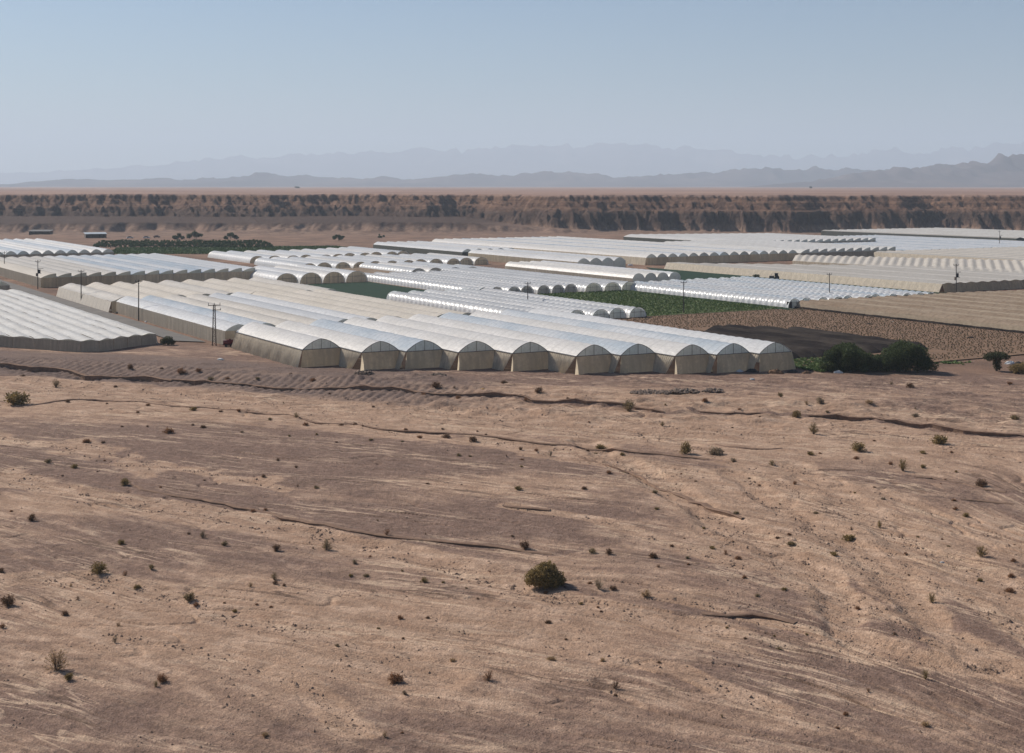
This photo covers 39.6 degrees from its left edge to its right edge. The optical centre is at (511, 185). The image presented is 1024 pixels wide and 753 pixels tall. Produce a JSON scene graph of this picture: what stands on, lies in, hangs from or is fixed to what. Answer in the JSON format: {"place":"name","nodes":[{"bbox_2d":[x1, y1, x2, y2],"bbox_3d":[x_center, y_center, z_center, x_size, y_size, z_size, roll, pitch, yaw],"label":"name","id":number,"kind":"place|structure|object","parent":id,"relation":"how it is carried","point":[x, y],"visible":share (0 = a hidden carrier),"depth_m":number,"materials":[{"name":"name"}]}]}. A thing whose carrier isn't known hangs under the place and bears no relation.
{"place":"outdoors","nodes":[
{"label":"outdoors","id":0,"kind":"place"},
{"bbox_2d":[0,289,157,351],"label":"net house","id":1,"kind":"structure","parent":0,"point":[59,321],"depth_m":314.78,"materials":[{"name":"white plastic"}]},
{"bbox_2d":[0,280,204,341],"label":"road","id":2,"kind":"structure","parent":0,"point":[158,331],"depth_m":370.53,"materials":[{"name":"soil"}]},
{"bbox_2d":[112,245,344,253],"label":"field plants","id":3,"kind":"object","parent":0,"point":[167,250],"visible":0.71,"depth_m":750.94,"materials":[{"name":"green plant"}]},
{"bbox_2d":[305,282,424,298],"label":"field","id":4,"kind":"structure","parent":0,"point":[376,290],"depth_m":468.74,"materials":[{"name":"green plant"}]},
{"bbox_2d":[0,166,909,186],"bbox_3d":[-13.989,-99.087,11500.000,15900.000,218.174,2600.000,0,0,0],"label":"mountains","id":5,"kind":"structure","parent":0,"point":[744,177],"depth_m":10999.27,"materials":[{"name":"grey stone"}]},
{"bbox_2d":[0,187,1023,752],"bbox_3d":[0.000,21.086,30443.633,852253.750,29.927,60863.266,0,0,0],"label":"ground","id":6,"kind":"structure","parent":0,"point":[66,537],"depth_m":143.46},
{"bbox_2d":[0,593,15,606],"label":"desert shrub","id":7,"kind":"object","parent":6,"relation":"on","point":[8,601],"visible":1,"depth_m":118.24,"materials":[{"name":"brown plant"}]},
{"bbox_2d":[3,391,30,404],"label":"desert shrub","id":8,"kind":"object","parent":6,"relation":"on","point":[16,397],"visible":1,"depth_m":227.49,"materials":[{"name":"green plant"}]},
{"bbox_2d":[42,647,69,670],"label":"desert shrub","id":9,"kind":"object","parent":6,"relation":"on","point":[57,664],"visible":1,"depth_m":102.34,"materials":[{"name":"brown plant"}]},
{"bbox_2d":[0,238,113,257],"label":"sawtooth greenhouse","id":10,"kind":"object","parent":6,"relation":"on","point":[26,247],"visible":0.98,"depth_m":664.51,"materials":[{"name":"white plastic"}]},
{"bbox_2d":[83,232,106,237],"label":"farm shed","id":11,"kind":"structure","parent":6,"relation":"on","point":[95,234],"depth_m":931.50,"materials":[{"name":"metal"}]},
{"bbox_2d":[88,561,108,573],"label":"desert shrub","id":12,"kind":"object","parent":6,"relation":"on","point":[99,568],"visible":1,"depth_m":128.50,"materials":[{"name":"green plant"}]},
{"bbox_2d":[0,253,254,287],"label":"sawtooth greenhouse","id":13,"kind":"object","parent":6,"relation":"on","point":[62,270],"visible":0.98,"depth_m":509.37,"materials":[{"name":"white plastic"}]},
{"bbox_2d":[56,277,337,312],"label":"greenhouse","id":14,"kind":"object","parent":6,"relation":"on","point":[103,294],"depth_m":420.40,"materials":[{"name":"white plastic"}]},
{"bbox_2d":[208,303,220,345],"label":"lattice mast","id":15,"kind":"object","parent":6,"relation":"on","point":[215,339],"visible":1,"depth_m":302.12,"materials":[{"name":"metal"}]},
{"bbox_2d":[208,251,260,262],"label":"polytunnel","id":16,"kind":"structure","parent":6,"relation":"on","point":[244,258],"depth_m":646.06,"materials":[{"name":"plastic"}]},
{"bbox_2d":[227,250,278,257],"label":"polytunnel","id":17,"kind":"structure","parent":6,"relation":"on","point":[256,254],"depth_m":650.20,"materials":[{"name":"plastic"}]},
{"bbox_2d":[228,269,297,282],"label":"polytunnel","id":18,"kind":"structure","parent":6,"relation":"on","point":[285,277],"depth_m":492.55,"materials":[{"name":"plastic"}]},
{"bbox_2d":[254,257,315,266],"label":"polytunnel","id":19,"kind":"structure","parent":6,"relation":"on","point":[268,262],"depth_m":593.93,"materials":[{"name":"plastic"}]},
{"bbox_2d":[231,322,339,366],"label":"greenhouse tunnel","id":20,"kind":"structure","parent":6,"relation":"on","point":[280,345],"depth_m":275.45,"materials":[{"name":"plastic"}]},
{"bbox_2d":[255,265,321,283],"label":"polytunnel","id":21,"kind":"structure","parent":6,"relation":"on","point":[303,277],"depth_m":494.94,"materials":[{"name":"plastic"}]},
{"bbox_2d":[116,289,471,345],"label":"multi span greenhouse","id":22,"kind":"object","parent":6,"relation":"on","point":[191,314],"visible":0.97,"depth_m":347.41,"materials":[{"name":"white plastic"}]},
{"bbox_2d":[271,257,331,267],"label":"polytunnel","id":23,"kind":"structure","parent":6,"relation":"on","point":[323,264],"depth_m":584.76,"materials":[{"name":"plastic"}]},
{"bbox_2d":[275,265,344,282],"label":"polytunnel","id":24,"kind":"structure","parent":6,"relation":"on","point":[331,277],"depth_m":499.52,"materials":[{"name":"plastic"}]},
{"bbox_2d":[289,256,350,268],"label":"polytunnel","id":25,"kind":"structure","parent":6,"relation":"on","point":[336,264],"depth_m":581.04,"materials":[{"name":"plastic"}]},
{"bbox_2d":[296,264,367,281],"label":"polytunnel","id":26,"kind":"structure","parent":6,"relation":"on","point":[353,276],"depth_m":503.96,"materials":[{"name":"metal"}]},
{"bbox_2d":[305,256,364,267],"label":"polytunnel","id":27,"kind":"structure","parent":6,"relation":"on","point":[354,264],"depth_m":590.57,"materials":[{"name":"plastic"}]},
{"bbox_2d":[275,320,402,370],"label":"greenhouse tunnel","id":28,"kind":"structure","parent":6,"relation":"on","point":[377,354],"depth_m":265.86,"materials":[{"name":"plastic"}]},
{"bbox_2d":[320,255,378,263],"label":"polytunnel","id":29,"kind":"structure","parent":6,"relation":"on","point":[350,259],"depth_m":603.05,"materials":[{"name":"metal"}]},
{"bbox_2d":[336,255,396,262],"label":"polytunnel","id":30,"kind":"structure","parent":6,"relation":"on","point":[371,259],"depth_m":606.79,"materials":[{"name":"plastic"}]},
{"bbox_2d":[337,267,400,272],"bbox_3d":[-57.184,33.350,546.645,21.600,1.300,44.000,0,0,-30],"label":"greenhouse","id":31,"kind":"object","parent":6,"relation":"on","point":[366,270],"depth_m":551.46,"materials":[{"name":"white plastic"}]},
{"bbox_2d":[340,247,397,254],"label":"polytunnel","id":32,"kind":"structure","parent":6,"relation":"on","point":[388,252],"depth_m":682.69,"materials":[{"name":"plastic"}]},
{"bbox_2d":[310,319,442,369],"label":"greenhouse tunnel","id":33,"kind":"structure","parent":6,"relation":"on","point":[421,353],"depth_m":266.89,"materials":[{"name":"plastic"}]},
{"bbox_2d":[354,255,413,262],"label":"polytunnel","id":34,"kind":"structure","parent":6,"relation":"on","point":[391,259],"depth_m":608.63,"materials":[{"name":"plastic"}]},
{"bbox_2d":[359,262,424,271],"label":"polytunnel","id":35,"kind":"structure","parent":6,"relation":"on","point":[384,267],"depth_m":550.65,"materials":[{"name":"plastic"}]},
{"bbox_2d":[387,672,404,683],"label":"desert shrub","id":36,"kind":"object","parent":6,"relation":"on","point":[394,678],"visible":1,"depth_m":100.13,"materials":[{"name":"brown plant"}]},
{"bbox_2d":[365,254,426,261],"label":"polytunnel","id":37,"kind":"structure","parent":6,"relation":"on","point":[421,260],"depth_m":615.70,"materials":[{"name":"plastic"}]},
{"bbox_2d":[377,262,440,271],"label":"polytunnel","id":38,"kind":"structure","parent":6,"relation":"on","point":[427,269],"depth_m":549.88,"materials":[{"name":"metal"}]},
{"bbox_2d":[382,254,442,263],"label":"polytunnel","id":39,"kind":"structure","parent":6,"relation":"on","point":[430,260],"depth_m":613.62,"materials":[{"name":"plastic"}]},
{"bbox_2d":[343,317,494,369],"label":"greenhouse tunnel","id":40,"kind":"structure","parent":6,"relation":"on","point":[473,354],"depth_m":265.92,"materials":[{"name":"plastic"}]},
{"bbox_2d":[365,272,481,290],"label":"polytunnel","id":41,"kind":"structure","parent":6,"relation":"on","point":[408,282],"depth_m":476.05,"materials":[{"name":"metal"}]},
{"bbox_2d":[399,254,460,264],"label":"polytunnel","id":42,"kind":"structure","parent":6,"relation":"on","point":[452,261],"depth_m":608.09,"materials":[{"name":"plastic"}]},
{"bbox_2d":[373,272,502,289],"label":"polytunnel","id":43,"kind":"structure","parent":6,"relation":"on","point":[443,281],"depth_m":473.80,"materials":[{"name":"plastic"}]},
{"bbox_2d":[412,253,472,264],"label":"polytunnel","id":44,"kind":"structure","parent":6,"relation":"on","point":[466,261],"depth_m":614.21,"materials":[{"name":"plastic"}]},
{"bbox_2d":[373,241,513,255],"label":"multi span greenhouse","id":45,"kind":"object","parent":6,"relation":"on","point":[420,247],"visible":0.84,"depth_m":704.82,"materials":[{"name":"white plastic"}]},
{"bbox_2d":[389,272,520,291],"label":"polytunnel","id":46,"kind":"structure","parent":6,"relation":"on","point":[511,288],"depth_m":468.90,"materials":[{"name":"plastic"}]},
{"bbox_2d":[386,291,528,313],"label":"polytunnel","id":47,"kind":"structure","parent":6,"relation":"on","point":[451,304],"depth_m":390.98,"materials":[{"name":"plastic"}]},
{"bbox_2d":[427,253,487,264],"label":"polytunnel","id":48,"kind":"structure","parent":6,"relation":"on","point":[478,260],"depth_m":616.67,"materials":[{"name":"plastic"}]},
{"bbox_2d":[376,315,549,370],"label":"greenhouse tunnel","id":49,"kind":"structure","parent":6,"relation":"on","point":[526,355],"depth_m":264.77,"materials":[{"name":"plastic"}]},
{"bbox_2d":[401,271,533,293],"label":"polytunnel","id":50,"kind":"structure","parent":6,"relation":"on","point":[522,288],"depth_m":469.95,"materials":[{"name":"plastic"}]},
{"bbox_2d":[416,271,550,293],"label":"polytunnel","id":51,"kind":"structure","parent":6,"relation":"on","point":[541,289],"depth_m":465.20,"materials":[{"name":"plastic"}]},
{"bbox_2d":[408,290,562,311],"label":"polytunnel","id":52,"kind":"structure","parent":6,"relation":"on","point":[473,300],"depth_m":391.31,"materials":[{"name":"plastic"}]},
{"bbox_2d":[429,270,564,292],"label":"polytunnel","id":53,"kind":"structure","parent":6,"relation":"on","point":[555,288],"depth_m":470.95,"materials":[{"name":"plastic"}]},
{"bbox_2d":[424,289,584,314],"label":"polytunnel","id":54,"kind":"structure","parent":6,"relation":"on","point":[507,302],"depth_m":386.98,"materials":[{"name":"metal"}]},
{"bbox_2d":[441,270,577,291],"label":"polytunnel","id":55,"kind":"structure","parent":6,"relation":"on","point":[570,287],"depth_m":476.46,"materials":[{"name":"plastic"}]},
{"bbox_2d":[408,314,615,374],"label":"greenhouse tunnel","id":56,"kind":"structure","parent":6,"relation":"on","point":[590,358],"depth_m":262.15,"materials":[{"name":"plastic"}]},
{"bbox_2d":[0,427,1023,749],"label":"pebbles","id":57,"kind":"object","parent":6,"relation":"on","point":[514,607],"visible":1,"depth_m":106.17,"materials":[{"name":"stone"}]},
{"bbox_2d":[423,265,601,291],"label":"polytunnel","id":58,"kind":"structure","parent":6,"relation":"on","point":[585,286],"depth_m":480.02,"materials":[{"name":"plastic"}]},
{"bbox_2d":[2,370,1023,731],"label":"pebbles","id":59,"kind":"object","parent":6,"relation":"on","point":[582,518],"visible":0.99,"depth_m":135.64,"materials":[{"name":"stone"}]},
{"bbox_2d":[444,289,609,317],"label":"polytunnel","id":60,"kind":"structure","parent":6,"relation":"on","point":[596,312],"depth_m":381.42,"materials":[{"name":"plastic"}]},
{"bbox_2d":[438,264,620,290],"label":"polytunnel","id":61,"kind":"structure","parent":6,"relation":"on","point":[607,286],"depth_m":483.09,"materials":[{"name":"plastic"}]},
{"bbox_2d":[460,288,625,318],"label":"polytunnel","id":62,"kind":"structure","parent":6,"relation":"on","point":[613,312],"depth_m":385.07,"materials":[{"name":"plastic"}]},
{"bbox_2d":[522,559,566,588],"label":"desert shrub","id":63,"kind":"object","parent":6,"relation":"on","point":[547,575],"visible":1,"depth_m":124.37,"materials":[{"name":"green plant"}]},
{"bbox_2d":[455,264,634,289],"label":"polytunnel","id":64,"kind":"structure","parent":6,"relation":"on","point":[625,285],"depth_m":492.69,"materials":[{"name":"plastic"}]},
{"bbox_2d":[468,248,625,267],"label":"multi span greenhouse","id":65,"kind":"object","parent":6,"relation":"on","point":[506,255],"visible":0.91,"depth_m":612.20,"materials":[{"name":"white plastic"}]},
{"bbox_2d":[440,312,654,372],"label":"greenhouse tunnel","id":66,"kind":"structure","parent":6,"relation":"on","point":[635,357],"depth_m":265.20,"materials":[{"name":"plastic"}]},
{"bbox_2d":[478,287,646,317],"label":"polytunnel","id":67,"kind":"structure","parent":6,"relation":"on","point":[632,311],"depth_m":385.42,"materials":[{"name":"plastic"}]},
{"bbox_2d":[469,311,712,373],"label":"greenhouse tunnel","id":68,"kind":"structure","parent":6,"relation":"on","point":[690,358],"depth_m":262.91,"materials":[{"name":"plastic"}]},
{"bbox_2d":[505,260,680,281],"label":"multi span greenhouse","id":69,"kind":"object","parent":6,"relation":"on","point":[601,272],"visible":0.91,"depth_m":514.11,"materials":[{"name":"white plastic"}]},
{"bbox_2d":[432,236,797,264],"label":"multi span greenhouse","id":70,"kind":"object","parent":6,"relation":"on","point":[642,252],"visible":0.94,"depth_m":661.26,"materials":[{"name":"white plastic"}]},
{"bbox_2d":[499,309,749,372],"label":"greenhouse tunnel","id":71,"kind":"structure","parent":6,"relation":"on","point":[732,357],"depth_m":269.01,"materials":[{"name":"plastic"}]},
{"bbox_2d":[629,389,674,394],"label":"rubble heap","id":72,"kind":"object","parent":6,"relation":"on","point":[647,391],"visible":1,"depth_m":231.75,"materials":[{"name":"grey stone"}]},
{"bbox_2d":[529,308,795,371],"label":"greenhouse tunnel","id":73,"kind":"structure","parent":6,"relation":"on","point":[767,355],"depth_m":270.03,"materials":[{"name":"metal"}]},
{"bbox_2d":[630,282,798,307],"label":"polytunnel","id":74,"kind":"structure","parent":6,"relation":"on","point":[725,296],"depth_m":423.58,"materials":[{"name":"plastic"}]},
{"bbox_2d":[635,281,810,300],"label":"polytunnel","id":75,"kind":"structure","parent":6,"relation":"on","point":[751,293],"depth_m":428.35,"materials":[{"name":"plastic"}]},
{"bbox_2d":[648,280,827,299],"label":"polytunnel","id":76,"kind":"structure","parent":6,"relation":"on","point":[798,296],"depth_m":430.58,"materials":[{"name":"plastic"}]},
{"bbox_2d":[623,233,875,242],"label":"sawtooth greenhouse","id":77,"kind":"object","parent":6,"relation":"on","point":[738,236],"visible":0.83,"depth_m":821.13,"materials":[{"name":"white plastic"}]},
{"bbox_2d":[662,280,841,298],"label":"polytunnel","id":78,"kind":"structure","parent":6,"relation":"on","point":[774,291],"depth_m":432.94,"materials":[{"name":"plastic"}]},
{"bbox_2d":[670,279,851,298],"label":"polytunnel","id":79,"kind":"structure","parent":6,"relation":"on","point":[800,292],"depth_m":437.23,"materials":[{"name":"plastic"}]},
{"bbox_2d":[687,279,871,297],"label":"polytunnel","id":80,"kind":"structure","parent":6,"relation":"on","point":[809,291],"depth_m":437.94,"materials":[{"name":"plastic"}]},
{"bbox_2d":[666,239,895,256],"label":"sawtooth greenhouse","id":81,"kind":"object","parent":6,"relation":"on","point":[818,249],"visible":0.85,"depth_m":683.24,"materials":[{"name":"white plastic"}]},
{"bbox_2d":[695,278,878,296],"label":"polytunnel","id":82,"kind":"structure","parent":6,"relation":"on","point":[810,289],"depth_m":442.44,"materials":[{"name":"plastic"}]},
{"bbox_2d":[708,278,895,296],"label":"polytunnel","id":83,"kind":"structure","parent":6,"relation":"on","point":[806,287],"depth_m":444.12,"materials":[{"name":"plastic"}]},
{"bbox_2d":[709,514,905,670],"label":"pebbles","id":84,"kind":"object","parent":6,"relation":"on","point":[803,599],"visible":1,"depth_m":117.93,"materials":[{"name":"stone"}]},
{"bbox_2d":[720,277,910,295],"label":"polytunnel","id":85,"kind":"structure","parent":6,"relation":"on","point":[813,286],"depth_m":447.51,"materials":[{"name":"plastic"}]},
{"bbox_2d":[730,277,923,294],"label":"polytunnel","id":86,"kind":"structure","parent":6,"relation":"on","point":[843,287],"depth_m":449.75,"materials":[{"name":"plastic"}]},
{"bbox_2d":[740,276,933,293],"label":"polytunnel","id":87,"kind":"structure","parent":6,"relation":"on","point":[898,290],"depth_m":453.61,"materials":[{"name":"plastic"}]},
{"bbox_2d":[664,262,1023,292],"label":"net house","id":88,"kind":"structure","parent":6,"relation":"on","point":[929,279],"depth_m":504.07,"materials":[{"name":"white plastic"}]},
{"bbox_2d":[818,341,879,371],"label":"broad tree","id":89,"kind":"object","parent":6,"relation":"on","point":[843,356],"visible":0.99,"depth_m":259.54,"materials":[{"name":"green plant"}]},
{"bbox_2d":[864,354,905,371],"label":"broad tree","id":90,"kind":"object","parent":6,"relation":"on","point":[874,360],"visible":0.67,"depth_m":259.24,"materials":[{"name":"green plant"}]},
{"bbox_2d":[792,254,1023,272],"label":"net house","id":91,"kind":"structure","parent":6,"relation":"on","point":[982,264],"depth_m":580.36,"materials":[{"name":"white plastic"}]},
{"bbox_2d":[794,290,1023,333],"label":"net house","id":92,"kind":"structure","parent":6,"relation":"on","point":[997,310],"depth_m":375.82,"materials":[{"name":"beige fabric"}]},
{"bbox_2d":[880,339,938,371],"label":"broad tree","id":93,"kind":"object","parent":6,"relation":"on","point":[903,353],"visible":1,"depth_m":258.59,"materials":[{"name":"green plant"}]},
{"bbox_2d":[833,235,1023,250],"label":"multi span greenhouse","id":94,"kind":"object","parent":6,"relation":"on","point":[903,243],"visible":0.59,"depth_m":786.24,"materials":[{"name":"white plastic"}]},
{"bbox_2d":[983,351,1010,370],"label":"acacia tree","id":95,"kind":"object","parent":6,"relation":"on","point":[996,357],"visible":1,"depth_m":260.82,"materials":[{"name":"green plant"}]},
{"bbox_2d":[1007,362,1023,373],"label":"round shrub","id":96,"kind":"object","parent":6,"relation":"on","point":[1018,368],"visible":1,"depth_m":257.29,"materials":[{"name":"green plant"}]},
{"bbox_2d":[0,141,1023,183],"bbox_3d":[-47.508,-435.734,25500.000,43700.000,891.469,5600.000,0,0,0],"label":"mountains","id":97,"kind":"structure","parent":0,"point":[615,160],"depth_m":24838.62,"materials":[{"name":"grey stone"}]},
{"bbox_2d":[0,363,1023,623],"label":"eroded bank","id":98,"kind":"structure","parent":0,"point":[496,393],"depth_m":202.50,"materials":[{"name":"brown soil"}]},
{"bbox_2d":[0,0,1023,172],"label":"sky","id":99,"kind":"structure","parent":0,"point":[85,84],"materials":[{"name":"blue"}]},
{"bbox_2d":[553,290,779,315],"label":"field","id":100,"kind":"structure","parent":0,"point":[672,306],"depth_m":398.43,"materials":[{"name":"green plant"}]},
{"bbox_2d":[539,289,782,315],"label":"crop rows","id":101,"kind":"object","parent":100,"relation":"on","point":[659,300],"visible":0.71,"depth_m":412.31,"materials":[{"name":"green plant"}]},
{"bbox_2d":[646,267,940,293],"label":"field","id":102,"kind":"structure","parent":0,"point":[685,275],"depth_m":536.69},
{"bbox_2d":[613,309,1023,363],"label":"field","id":103,"kind":"structure","parent":0,"point":[935,350],"depth_m":337.01,"materials":[{"name":"soil"}]},
{"bbox_2d":[704,324,926,358],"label":"shade net","id":104,"kind":"object","parent":103,"relation":"on","point":[801,342],"visible":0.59,"depth_m":304.77,"materials":[{"name":"black fabric"}]},
{"bbox_2d":[615,308,1023,364],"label":"crop stubble","id":105,"kind":"object","parent":103,"relation":"on","point":[857,329],"visible":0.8,"depth_m":342.38,"materials":[{"name":"plant"}]},
{"bbox_2d":[794,357,846,371],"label":"green strip","id":106,"kind":"object","parent":103,"relation":"on","point":[800,364],"visible":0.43,"depth_m":268.23,"materials":[{"name":"green plant"}]},
{"bbox_2d":[749,153,1023,186],"bbox_3d":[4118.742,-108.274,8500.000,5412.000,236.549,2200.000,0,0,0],"label":"mountains","id":107,"kind":"structure","parent":0,"point":[1000,170],"depth_m":8139.11,"materials":[{"name":"grey stone"}]},
{"bbox_2d":[821,228,1023,240],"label":"net house","id":108,"kind":"structure","parent":0,"point":[993,234],"depth_m":922.14,"materials":[{"name":"white plastic"}]},
{"bbox_2d":[873,246,1023,260],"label":"net house","id":109,"kind":"structure","parent":0,"point":[1007,253],"depth_m":653.24,"materials":[{"name":"white plastic"}]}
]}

